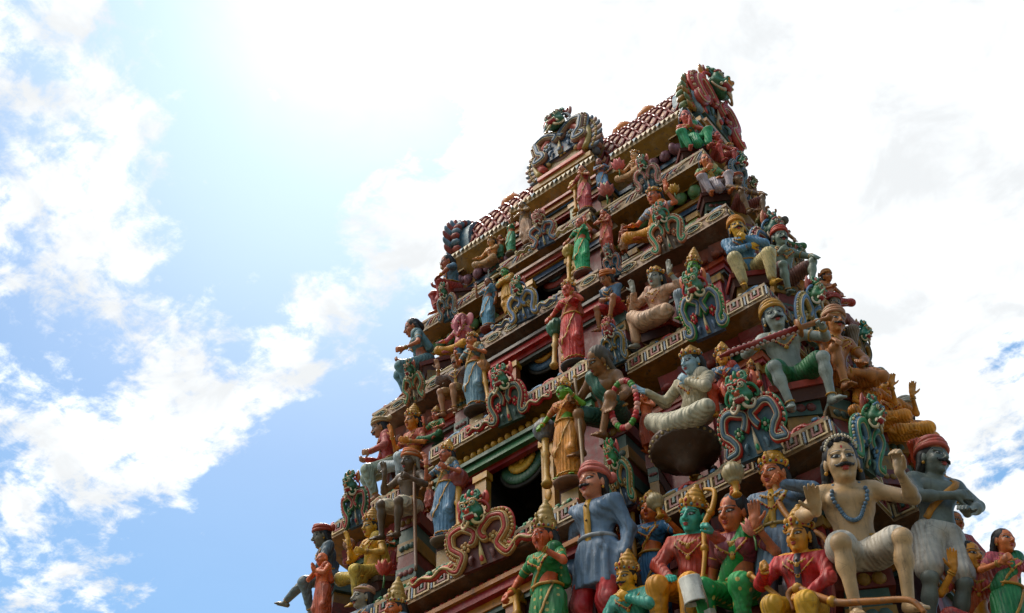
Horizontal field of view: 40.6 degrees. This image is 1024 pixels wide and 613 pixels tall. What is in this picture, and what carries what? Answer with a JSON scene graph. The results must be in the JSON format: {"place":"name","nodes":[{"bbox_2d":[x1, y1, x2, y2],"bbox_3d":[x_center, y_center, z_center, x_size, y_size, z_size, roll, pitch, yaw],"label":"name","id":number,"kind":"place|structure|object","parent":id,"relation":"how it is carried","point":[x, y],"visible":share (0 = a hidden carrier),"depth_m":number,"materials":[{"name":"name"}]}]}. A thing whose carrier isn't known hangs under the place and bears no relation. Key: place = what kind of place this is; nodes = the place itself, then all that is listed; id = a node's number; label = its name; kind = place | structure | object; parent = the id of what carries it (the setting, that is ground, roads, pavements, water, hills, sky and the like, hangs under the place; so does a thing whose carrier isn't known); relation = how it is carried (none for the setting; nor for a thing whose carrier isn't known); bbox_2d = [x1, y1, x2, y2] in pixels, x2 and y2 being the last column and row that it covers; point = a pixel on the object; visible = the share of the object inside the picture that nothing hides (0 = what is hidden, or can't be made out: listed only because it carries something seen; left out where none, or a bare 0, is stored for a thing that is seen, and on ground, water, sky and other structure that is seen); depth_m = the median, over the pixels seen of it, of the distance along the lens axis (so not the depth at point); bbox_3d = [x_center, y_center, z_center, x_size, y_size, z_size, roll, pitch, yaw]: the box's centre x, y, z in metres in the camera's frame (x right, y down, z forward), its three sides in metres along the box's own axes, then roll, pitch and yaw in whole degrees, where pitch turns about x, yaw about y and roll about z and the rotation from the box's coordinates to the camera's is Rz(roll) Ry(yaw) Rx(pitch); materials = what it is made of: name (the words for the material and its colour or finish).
{"place":"outdoors","nodes":[
{"label":"outdoors","id":0,"kind":"place"},
{"bbox_2d":[0,0,1023,612],"label":"sky","id":1,"kind":"structure","parent":0,"point":[222,222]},
{"label":"ground","id":2,"kind":"structure","parent":0,"visible":0},
{"bbox_2d":[315,64,954,612],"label":"temple tower","id":3,"kind":"structure","parent":2,"relation":"on","point":[503,466],"depth_m":18.06,"materials":[{"name":"paint"}]},
{"bbox_2d":[274,523,356,612],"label":"statue","id":4,"kind":"object","parent":3,"relation":"on","point":[321,538],"visible":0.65,"depth_m":17.06,"materials":[{"name":"paint"}]},
{"bbox_2d":[306,553,333,612],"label":"statue","id":5,"kind":"object","parent":3,"relation":"on","point":[322,596],"visible":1,"depth_m":16.42,"materials":[{"name":"paint"}]},
{"bbox_2d":[340,469,369,530],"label":"lion ornament","id":6,"kind":"object","parent":3,"relation":"attached to","point":[355,503],"visible":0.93,"depth_m":18.05,"materials":[{"name":"paint"}]},
{"bbox_2d":[350,583,375,612],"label":"statue","id":7,"kind":"object","parent":3,"relation":"on","point":[362,598],"visible":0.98,"depth_m":15.13,"materials":[{"name":"paint"}]},
{"bbox_2d":[334,507,394,606],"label":"statue","id":8,"kind":"object","parent":3,"relation":"on","point":[366,572],"visible":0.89,"depth_m":16.45,"materials":[{"name":"paint"}]},
{"bbox_2d":[359,415,395,501],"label":"statue","id":9,"kind":"object","parent":3,"relation":"on","point":[370,476],"visible":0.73,"depth_m":18.75,"materials":[{"name":"paint"}]},
{"bbox_2d":[375,559,394,587],"bbox_3d":[-1.447,3.033,15.635,0.207,0.369,0.207,-12,-50,10],"label":"lotus","id":10,"kind":"object","parent":3,"relation":"attached to","point":[384,567],"visible":1,"depth_m":15.64,"materials":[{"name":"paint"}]},
{"bbox_2d":[363,576,408,612],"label":"statue","id":11,"kind":"object","parent":3,"relation":"on","point":[396,601],"visible":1,"depth_m":14.36,"materials":[{"name":"paint"}]},
{"bbox_2d":[385,530,396,581],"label":"statue","id":12,"kind":"object","parent":3,"relation":"on","point":[390,542],"visible":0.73,"depth_m":16.68,"materials":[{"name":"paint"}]},
{"bbox_2d":[369,447,435,585],"bbox_3d":[-1.107,2.580,15.795,0.668,2.063,0.993,-30,-55,23],"label":"statue","id":13,"kind":"object","parent":3,"relation":"on","point":[399,508],"visible":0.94,"depth_m":15.80,"materials":[{"name":"paint"}]},
{"bbox_2d":[413,465,417,571],"bbox_3d":[-1.097,2.321,15.634,0.163,1.722,0.044,-31,-55,24],"label":"staff","id":14,"kind":"object","parent":13,"relation":"attached to","point":[415,525],"visible":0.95,"depth_m":15.48,"materials":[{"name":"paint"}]},
{"bbox_2d":[377,403,432,489],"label":"statue","id":15,"kind":"object","parent":3,"relation":"on","point":[413,418],"visible":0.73,"depth_m":18.49,"materials":[{"name":"paint"}]},
{"bbox_2d":[402,358,425,405],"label":"lion ornament","id":16,"kind":"object","parent":3,"relation":"attached to","point":[413,386],"visible":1,"depth_m":19.70,"materials":[{"name":"paint"}]},
{"bbox_2d":[393,318,450,396],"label":"statue","id":17,"kind":"object","parent":3,"relation":"on","point":[420,346],"visible":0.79,"depth_m":20.59,"materials":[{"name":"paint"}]},
{"bbox_2d":[421,477,433,521],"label":"statue","id":18,"kind":"object","parent":3,"relation":"on","point":[429,498],"visible":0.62,"depth_m":16.56,"materials":[{"name":"paint"}]},
{"bbox_2d":[416,405,444,478],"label":"statue","id":19,"kind":"object","parent":3,"relation":"on","point":[436,436],"visible":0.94,"depth_m":18.39,"materials":[{"name":"paint"}]},
{"bbox_2d":[420,439,461,567],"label":"statue","id":20,"kind":"object","parent":3,"relation":"on","point":[443,514],"visible":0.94,"depth_m":15.33,"materials":[{"name":"paint"}]},
{"bbox_2d":[448,468,468,523],"bbox_3d":[-0.596,2.149,15.306,0.265,0.962,0.273,-33,-56,21],"label":"club","id":21,"kind":"object","parent":20,"relation":"attached to","point":[460,481],"visible":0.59,"depth_m":15.44,"materials":[{"name":"paint"}]},
{"bbox_2d":[437,282,457,323],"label":"lion ornament","id":22,"kind":"object","parent":3,"relation":"attached to","point":[447,305],"visible":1,"depth_m":21.23,"materials":[{"name":"paint"}]},
{"bbox_2d":[432,353,468,432],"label":"statue","id":23,"kind":"object","parent":3,"relation":"on","point":[454,393],"visible":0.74,"depth_m":18.20,"materials":[{"name":"paint"}]},
{"bbox_2d":[434,312,473,362],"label":"statue","id":24,"kind":"object","parent":3,"relation":"on","point":[461,319],"visible":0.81,"depth_m":20.22,"materials":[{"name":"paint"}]},
{"bbox_2d":[428,254,481,325],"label":"statue","id":25,"kind":"object","parent":3,"relation":"on","point":[449,273],"visible":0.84,"depth_m":22.04,"materials":[{"name":"paint"}]},
{"bbox_2d":[454,331,488,424],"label":"statue","id":26,"kind":"object","parent":3,"relation":"on","point":[475,409],"visible":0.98,"depth_m":17.91,"materials":[{"name":"paint"}]},
{"bbox_2d":[477,359,490,401],"bbox_3d":[-0.348,0.962,17.851,0.212,0.841,0.218,-36,-57,16],"label":"club","id":27,"kind":"object","parent":26,"relation":"attached to","point":[484,365],"visible":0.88,"depth_m":17.98,"materials":[{"name":"paint"}]},
{"bbox_2d":[409,488,556,588],"bbox_3d":[-0.388,2.269,14.263,1.801,0.870,0.286,-26,-37,20],"label":"lion ornament","id":28,"kind":"object","parent":3,"relation":"attached to","point":[482,540],"visible":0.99,"depth_m":14.23,"materials":[{"name":"paint"}]},
{"bbox_2d":[473,277,497,335],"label":"statue","id":29,"kind":"object","parent":3,"relation":"on","point":[489,302],"visible":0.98,"depth_m":19.83,"materials":[{"name":"paint"}]},
{"bbox_2d":[472,235,499,281],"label":"statue","id":30,"kind":"object","parent":3,"relation":"on","point":[491,261],"visible":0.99,"depth_m":21.82,"materials":[{"name":"paint"}]},
{"bbox_2d":[426,535,579,612],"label":"ledge","id":31,"kind":"structure","parent":3,"relation":"in","point":[498,586],"depth_m":13.97,"materials":[{"name":"paint"}]},
{"bbox_2d":[496,267,513,319],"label":"statue","id":32,"kind":"object","parent":3,"relation":"on","point":[504,281],"visible":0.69,"depth_m":19.76,"materials":[{"name":"paint"}]},
{"bbox_2d":[465,361,551,435],"bbox_3d":[-0.119,1.034,16.923,1.242,0.814,0.275,-26,-37,20],"label":"lion ornament","id":33,"kind":"object","parent":3,"relation":"attached to","point":[508,402],"visible":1,"depth_m":16.88,"materials":[{"name":"paint"}]},
{"bbox_2d":[505,218,515,258],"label":"statue","id":34,"kind":"object","parent":3,"relation":"on","point":[510,240],"visible":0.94,"depth_m":21.41,"materials":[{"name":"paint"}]},
{"bbox_2d":[432,393,596,527],"bbox_3d":[0.307,2.666,16.073,2.460,2.320,1.080,-31,-55,24],"label":"doorway","id":35,"kind":"structure","parent":3,"relation":"in","point":[517,486],"depth_m":16.67,"materials":[{"name":"paint"}]},
{"bbox_2d":[508,202,532,249],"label":"statue","id":36,"kind":"object","parent":3,"relation":"on","point":[523,214],"visible":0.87,"depth_m":21.31,"materials":[{"name":"paint"}]},
{"bbox_2d":[490,275,556,330],"bbox_3d":[0.095,-0.136,18.877,1.063,0.724,0.240,-26,-37,20],"label":"lion ornament","id":37,"kind":"object","parent":3,"relation":"attached to","point":[523,305],"visible":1,"depth_m":18.83,"materials":[{"name":"paint"}]},
{"bbox_2d":[501,499,570,612],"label":"statue","id":38,"kind":"object","parent":3,"relation":"on","point":[545,565],"visible":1,"depth_m":13.21,"materials":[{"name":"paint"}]},
{"bbox_2d":[514,208,572,255],"bbox_3d":[0.409,-1.194,20.473,1.010,0.658,0.222,-26,-37,20],"label":"lion ornament","id":39,"kind":"object","parent":3,"relation":"attached to","point":[542,233],"visible":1,"depth_m":20.43,"materials":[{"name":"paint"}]},
{"bbox_2d":[486,294,601,391],"bbox_3d":[0.621,1.270,18.322,2.260,1.800,1.080,-31,-55,24],"label":"doorway","id":40,"kind":"structure","parent":3,"relation":"in","point":[536,372],"depth_m":18.70,"materials":[{"name":"paint"}]},
{"bbox_2d":[514,230,595,302],"bbox_3d":[0.832,0.074,20.135,1.660,1.540,1.080,-31,-55,24],"label":"doorway","id":41,"kind":"structure","parent":3,"relation":"in","point":[552,287],"depth_m":20.37,"materials":[{"name":"paint"}]},
{"bbox_2d":[514,174,596,234],"bbox_3d":[0.988,-0.954,21.647,1.660,1.220,1.080,-31,-55,24],"label":"doorway","id":42,"kind":"structure","parent":3,"relation":"in","point":[566,197],"depth_m":21.71,"materials":[{"name":"paint"}]},
{"bbox_2d":[536,376,585,504],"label":"statue","id":43,"kind":"object","parent":3,"relation":"on","point":[566,483],"visible":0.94,"depth_m":14.67,"materials":[{"name":"paint"}]},
{"bbox_2d":[532,417,554,488],"bbox_3d":[0.367,1.577,14.992,0.275,0.978,0.284,-31,-55,24],"label":"club","id":44,"kind":"object","parent":43,"relation":"attached to","point":[544,436],"visible":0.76,"depth_m":15.05,"materials":[{"name":"paint"}]},
{"bbox_2d":[572,375,583,464],"bbox_3d":[0.711,1.244,14.726,0.078,1.480,0.053,-31,-55,24],"label":"staff","id":45,"kind":"object","parent":43,"relation":"attached to","point":[574,377],"visible":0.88,"depth_m":14.62,"materials":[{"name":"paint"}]},
{"bbox_2d":[545,277,584,372],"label":"statue","id":46,"kind":"object","parent":3,"relation":"on","point":[571,341],"visible":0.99,"depth_m":17.20,"materials":[{"name":"paint"}]},
{"bbox_2d":[546,318,560,369],"bbox_3d":[0.546,0.460,17.464,0.254,0.840,0.262,-28,-54,27],"label":"club","id":47,"kind":"object","parent":46,"relation":"attached to","point":[553,326],"visible":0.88,"depth_m":17.52,"materials":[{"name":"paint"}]},
{"bbox_2d":[563,214,592,279],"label":"statue","id":48,"kind":"object","parent":3,"relation":"on","point":[581,252],"visible":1,"depth_m":19.09,"materials":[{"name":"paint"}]},
{"bbox_2d":[568,165,596,214],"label":"statue","id":49,"kind":"object","parent":3,"relation":"on","point":[584,193],"visible":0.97,"depth_m":20.74,"materials":[{"name":"paint"}]},
{"bbox_2d":[567,460,637,612],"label":"statue","id":50,"kind":"object","parent":3,"relation":"on","point":[599,513],"visible":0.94,"depth_m":13.38,"materials":[{"name":"paint"}]},
{"bbox_2d":[593,158,613,219],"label":"statue","id":51,"kind":"object","parent":3,"relation":"on","point":[599,169],"visible":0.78,"depth_m":20.85,"materials":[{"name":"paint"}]},
{"bbox_2d":[593,209,619,281],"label":"statue","id":52,"kind":"object","parent":3,"relation":"on","point":[606,225],"visible":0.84,"depth_m":19.28,"materials":[{"name":"paint"}]},
{"bbox_2d":[566,345,649,532],"bbox_3d":[1.153,1.427,14.747,1.195,1.957,0.757,34,-57,-27],"label":"statue","id":53,"kind":"object","parent":3,"relation":"on","point":[601,379],"visible":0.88,"depth_m":14.82,"materials":[{"name":"paint"}]},
{"bbox_2d":[609,378,639,430],"bbox_3d":[1.179,1.025,14.529,0.375,0.650,0.103,-22,-46,25],"label":"garland","id":54,"kind":"object","parent":53,"relation":"hanging from","point":[612,416],"visible":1,"depth_m":14.45,"materials":[{"name":"paint"}]},
{"bbox_2d":[602,243,622,277],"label":"lion ornament","id":55,"kind":"object","parent":3,"relation":"attached to","point":[611,260],"visible":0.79,"depth_m":18.42,"materials":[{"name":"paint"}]},
{"bbox_2d":[600,317,628,367],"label":"lion ornament","id":56,"kind":"object","parent":3,"relation":"attached to","point":[614,342],"visible":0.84,"depth_m":16.58,"materials":[{"name":"paint"}]},
{"bbox_2d":[591,268,646,376],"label":"statue","id":57,"kind":"object","parent":3,"relation":"on","point":[613,306],"visible":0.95,"depth_m":17.37,"materials":[{"name":"paint"}]},
{"bbox_2d":[603,438,636,507],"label":"lion ornament","id":58,"kind":"object","parent":3,"relation":"attached to","point":[622,469],"visible":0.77,"depth_m":14.13,"materials":[{"name":"paint"}]},
{"bbox_2d":[614,149,639,190],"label":"statue","id":59,"kind":"object","parent":3,"relation":"on","point":[632,165],"visible":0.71,"depth_m":20.72,"materials":[{"name":"paint"}]},
{"bbox_2d":[603,549,654,612],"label":"statue","id":60,"kind":"object","parent":3,"relation":"on","point":[628,597],"visible":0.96,"depth_m":12.79,"materials":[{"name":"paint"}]},
{"bbox_2d":[633,154,662,193],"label":"lion ornament","id":61,"kind":"object","parent":3,"relation":"attached to","point":[645,176],"visible":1,"depth_m":19.85,"materials":[{"name":"paint"}]},
{"bbox_2d":[621,178,677,246],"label":"statue","id":62,"kind":"object","parent":3,"relation":"on","point":[654,194],"visible":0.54,"depth_m":18.78,"materials":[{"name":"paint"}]},
{"bbox_2d":[616,490,683,612],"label":"statue","id":63,"kind":"object","parent":3,"relation":"on","point":[650,535],"visible":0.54,"depth_m":13.61,"materials":[{"name":"paint"}]},
{"bbox_2d":[646,492,664,518],"bbox_3d":[1.414,1.944,13.539,0.180,0.305,0.186,-3,-48,-13],"label":"club","id":64,"kind":"object","parent":63,"relation":"attached to","point":[654,501],"visible":1,"depth_m":13.50,"materials":[{"name":"paint"}]},
{"bbox_2d":[632,393,671,495],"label":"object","id":65,"kind":"object","parent":3,"relation":"on","point":[660,482],"visible":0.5,"depth_m":14.63,"materials":[{"name":"paint"}]},
{"bbox_2d":[626,259,681,348],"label":"statue","id":66,"kind":"object","parent":3,"relation":"on","point":[654,322],"visible":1,"depth_m":16.80,"materials":[{"name":"paint"}]},
{"bbox_2d":[647,200,686,256],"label":"lion ornament","id":67,"kind":"object","parent":3,"relation":"attached to","point":[664,235],"visible":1,"depth_m":17.94,"materials":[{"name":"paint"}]},
{"bbox_2d":[632,345,715,433],"bbox_3d":[1.765,0.985,14.402,0.835,1.124,0.571,-26,-53,20],"label":"statue","id":68,"kind":"object","parent":3,"relation":"on","point":[692,387],"visible":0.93,"depth_m":14.28,"materials":[{"name":"paint"}]},
{"bbox_2d":[645,484,726,612],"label":"statue","id":69,"kind":"object","parent":3,"relation":"on","point":[662,585],"visible":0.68,"depth_m":12.93,"materials":[{"name":"paint"}]},
{"bbox_2d":[700,487,716,575],"bbox_3d":[1.819,2.129,12.867,0.332,1.154,0.085,-31,-55,24],"label":"bow","id":70,"kind":"object","parent":69,"relation":"attached to","point":[708,516],"visible":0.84,"depth_m":12.96,"materials":[{"name":"paint"}]},
{"bbox_2d":[670,247,711,321],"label":"statue","id":71,"kind":"object","parent":3,"relation":"on","point":[693,259],"visible":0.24,"depth_m":16.97,"materials":[{"name":"paint"}]},
{"bbox_2d":[675,110,713,199],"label":"statue","id":72,"kind":"object","parent":3,"relation":"on","point":[691,140],"visible":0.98,"depth_m":20.26,"materials":[{"name":"paint"}]},
{"bbox_2d":[678,266,729,342],"bbox_3d":[2.119,-0.084,15.810,0.576,0.930,0.310,-26,-37,20],"label":"lion ornament","id":73,"kind":"object","parent":3,"relation":"attached to","point":[703,314],"visible":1,"depth_m":15.77,"materials":[{"name":"paint"}]},
{"bbox_2d":[695,154,734,215],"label":"statue","id":74,"kind":"object","parent":3,"relation":"on","point":[714,194],"visible":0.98,"depth_m":18.60,"materials":[{"name":"paint"}]},
{"bbox_2d":[707,341,740,433],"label":"statue","id":75,"kind":"object","parent":3,"relation":"on","point":[725,367],"visible":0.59,"depth_m":14.59,"materials":[{"name":"paint"}]},
{"bbox_2d":[710,131,739,175],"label":"statue","id":76,"kind":"object","parent":3,"relation":"on","point":[718,156],"visible":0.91,"depth_m":20.11,"materials":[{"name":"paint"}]},
{"bbox_2d":[728,151,747,186],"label":"lion ornament","id":77,"kind":"object","parent":3,"relation":"attached to","point":[742,159],"visible":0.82,"depth_m":19.95,"materials":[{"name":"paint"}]},
{"bbox_2d":[696,492,780,612],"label":"statue","id":78,"kind":"object","parent":3,"relation":"on","point":[730,587],"visible":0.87,"depth_m":12.56,"materials":[{"name":"paint"}]},
{"bbox_2d":[678,574,715,612],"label":"floodlight","id":79,"kind":"object","parent":78,"relation":"attached to","point":[692,589],"visible":1,"depth_m":12.07,"materials":[{"name":"paint"}]},
{"bbox_2d":[726,172,767,230],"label":"statue","id":80,"kind":"object","parent":3,"relation":"on","point":[742,206],"visible":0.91,"depth_m":18.40,"materials":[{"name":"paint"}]},
{"bbox_2d":[721,214,782,325],"bbox_3d":[2.853,-0.385,16.646,0.594,1.429,0.971,-3,-49,2],"label":"statue","id":81,"kind":"object","parent":3,"relation":"on","point":[749,268],"visible":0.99,"depth_m":16.44,"materials":[{"name":"paint"}]},
{"bbox_2d":[717,370,790,465],"bbox_3d":[2.249,1.001,13.344,0.723,0.921,0.312,-26,-37,20],"label":"lion ornament","id":82,"kind":"object","parent":3,"relation":"attached to","point":[756,428],"visible":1,"depth_m":13.30,"materials":[{"name":"paint"}]},
{"bbox_2d":[748,210,783,255],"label":"lion ornament","id":83,"kind":"object","parent":3,"relation":"attached to","point":[772,219],"visible":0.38,"depth_m":17.52,"materials":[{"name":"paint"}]},
{"bbox_2d":[729,450,819,606],"bbox_3d":[2.481,2.658,12.426,1.003,3.128,1.044,-18,-37,27],"label":"statue","id":84,"kind":"object","parent":3,"relation":"on","point":[773,466],"visible":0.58,"depth_m":12.73,"materials":[{"name":"paint"}]},
{"bbox_2d":[721,461,744,497],"bbox_3d":[2.064,1.601,12.847,0.218,0.383,0.212,-9,-43,7],"label":"club","id":85,"kind":"object","parent":84,"relation":"attached to","point":[733,473],"visible":1,"depth_m":12.81,"materials":[{"name":"paint"}]},
{"bbox_2d":[753,461,826,542],"bbox_3d":[2.538,1.786,12.730,0.587,1.468,0.127,-31,-55,24],"label":"bow","id":86,"kind":"object","parent":84,"relation":"attached to","point":[785,513],"visible":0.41,"depth_m":12.62,"materials":[{"name":"paint"}]},
{"bbox_2d":[741,298,846,431],"bbox_3d":[2.851,0.777,14.075,0.934,1.766,1.199,-9,-49,7],"label":"statue","id":87,"kind":"object","parent":3,"relation":"on","point":[803,391],"visible":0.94,"depth_m":13.85,"materials":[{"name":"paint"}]},
{"bbox_2d":[719,313,833,357],"bbox_3d":[2.647,0.297,13.813,1.241,0.200,0.200,-19,-50,-5],"label":"sword","id":88,"kind":"object","parent":87,"relation":"attached to","point":[798,327],"visible":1,"depth_m":13.78,"materials":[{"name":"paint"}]},
{"bbox_2d":[753,504,837,612],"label":"statue","id":89,"kind":"object","parent":3,"relation":"on","point":[805,566],"visible":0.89,"depth_m":11.72,"materials":[{"name":"paint"}]},
{"bbox_2d":[769,224,822,345],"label":"statue","id":90,"kind":"object","parent":3,"relation":"on","point":[785,291],"visible":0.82,"depth_m":16.88,"materials":[{"name":"paint"}]},
{"bbox_2d":[794,276,827,346],"bbox_3d":[3.501,-0.002,15.944,0.526,0.904,0.299,35,-43,-27],"label":"lion ornament","id":91,"kind":"object","parent":3,"relation":"attached to","point":[808,305],"visible":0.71,"depth_m":15.93,"materials":[{"name":"paint"}]},
{"bbox_2d":[820,268,855,367],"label":"statue","id":92,"kind":"object","parent":3,"relation":"on","point":[826,276],"visible":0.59,"depth_m":17.65,"materials":[{"name":"paint"}]},
{"bbox_2d":[826,292,859,366],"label":"statue","id":93,"kind":"object","parent":3,"relation":"on","point":[852,330],"visible":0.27,"depth_m":16.75,"materials":[{"name":"paint"}]},
{"bbox_2d":[813,304,889,436],"bbox_3d":[3.314,0.939,14.441,0.837,2.095,1.065,27,-54,-22],"label":"statue","id":94,"kind":"object","parent":3,"relation":"on","point":[838,346],"visible":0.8,"depth_m":14.37,"materials":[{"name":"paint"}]},
{"bbox_2d":[850,318,872,366],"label":"lion ornament","id":95,"kind":"object","parent":3,"relation":"attached to","point":[865,333],"visible":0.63,"depth_m":17.16,"materials":[{"name":"paint"}]},
{"bbox_2d":[795,433,929,612],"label":"statue","id":96,"kind":"object","parent":3,"relation":"on","point":[862,555],"visible":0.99,"depth_m":11.82,"materials":[{"name":"paint"}]},
{"bbox_2d":[785,583,926,612],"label":"bow","id":97,"kind":"object","parent":96,"relation":"attached to","point":[831,601],"visible":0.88,"depth_m":11.14,"materials":[{"name":"paint"}]},
{"bbox_2d":[848,392,886,478],"bbox_3d":[3.405,1.160,13.018,0.503,0.831,0.281,35,-43,-27],"label":"lion ornament","id":98,"kind":"object","parent":3,"relation":"attached to","point":[865,426],"visible":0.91,"depth_m":12.97,"materials":[{"name":"paint"}]},
{"bbox_2d":[848,363,911,502],"bbox_3d":[3.733,1.339,14.398,0.678,1.683,0.765,5,-28,-5],"label":"statue","id":99,"kind":"object","parent":3,"relation":"on","point":[892,417],"visible":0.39,"depth_m":14.17,"materials":[{"name":"paint"}]},
{"bbox_2d":[876,367,935,472],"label":"statue","id":100,"kind":"object","parent":3,"relation":"on","point":[898,434],"visible":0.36,"depth_m":14.46,"materials":[{"name":"paint"}]},
{"bbox_2d":[897,395,950,477],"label":"statue","id":101,"kind":"object","parent":3,"relation":"on","point":[910,445],"visible":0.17,"depth_m":14.92,"materials":[{"name":"paint"}]},
{"bbox_2d":[906,434,985,612],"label":"statue","id":102,"kind":"object","parent":3,"relation":"on","point":[936,531],"visible":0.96,"depth_m":12.65,"materials":[{"name":"paint"}]},
{"bbox_2d":[938,540,993,612],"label":"statue","id":103,"kind":"object","parent":3,"relation":"on","point":[980,596],"visible":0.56,"depth_m":12.29,"materials":[{"name":"paint"}]},
{"bbox_2d":[977,528,1023,612],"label":"statue","id":104,"kind":"object","parent":3,"relation":"on","point":[1002,560],"visible":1,"depth_m":12.06,"materials":[{"name":"paint"}]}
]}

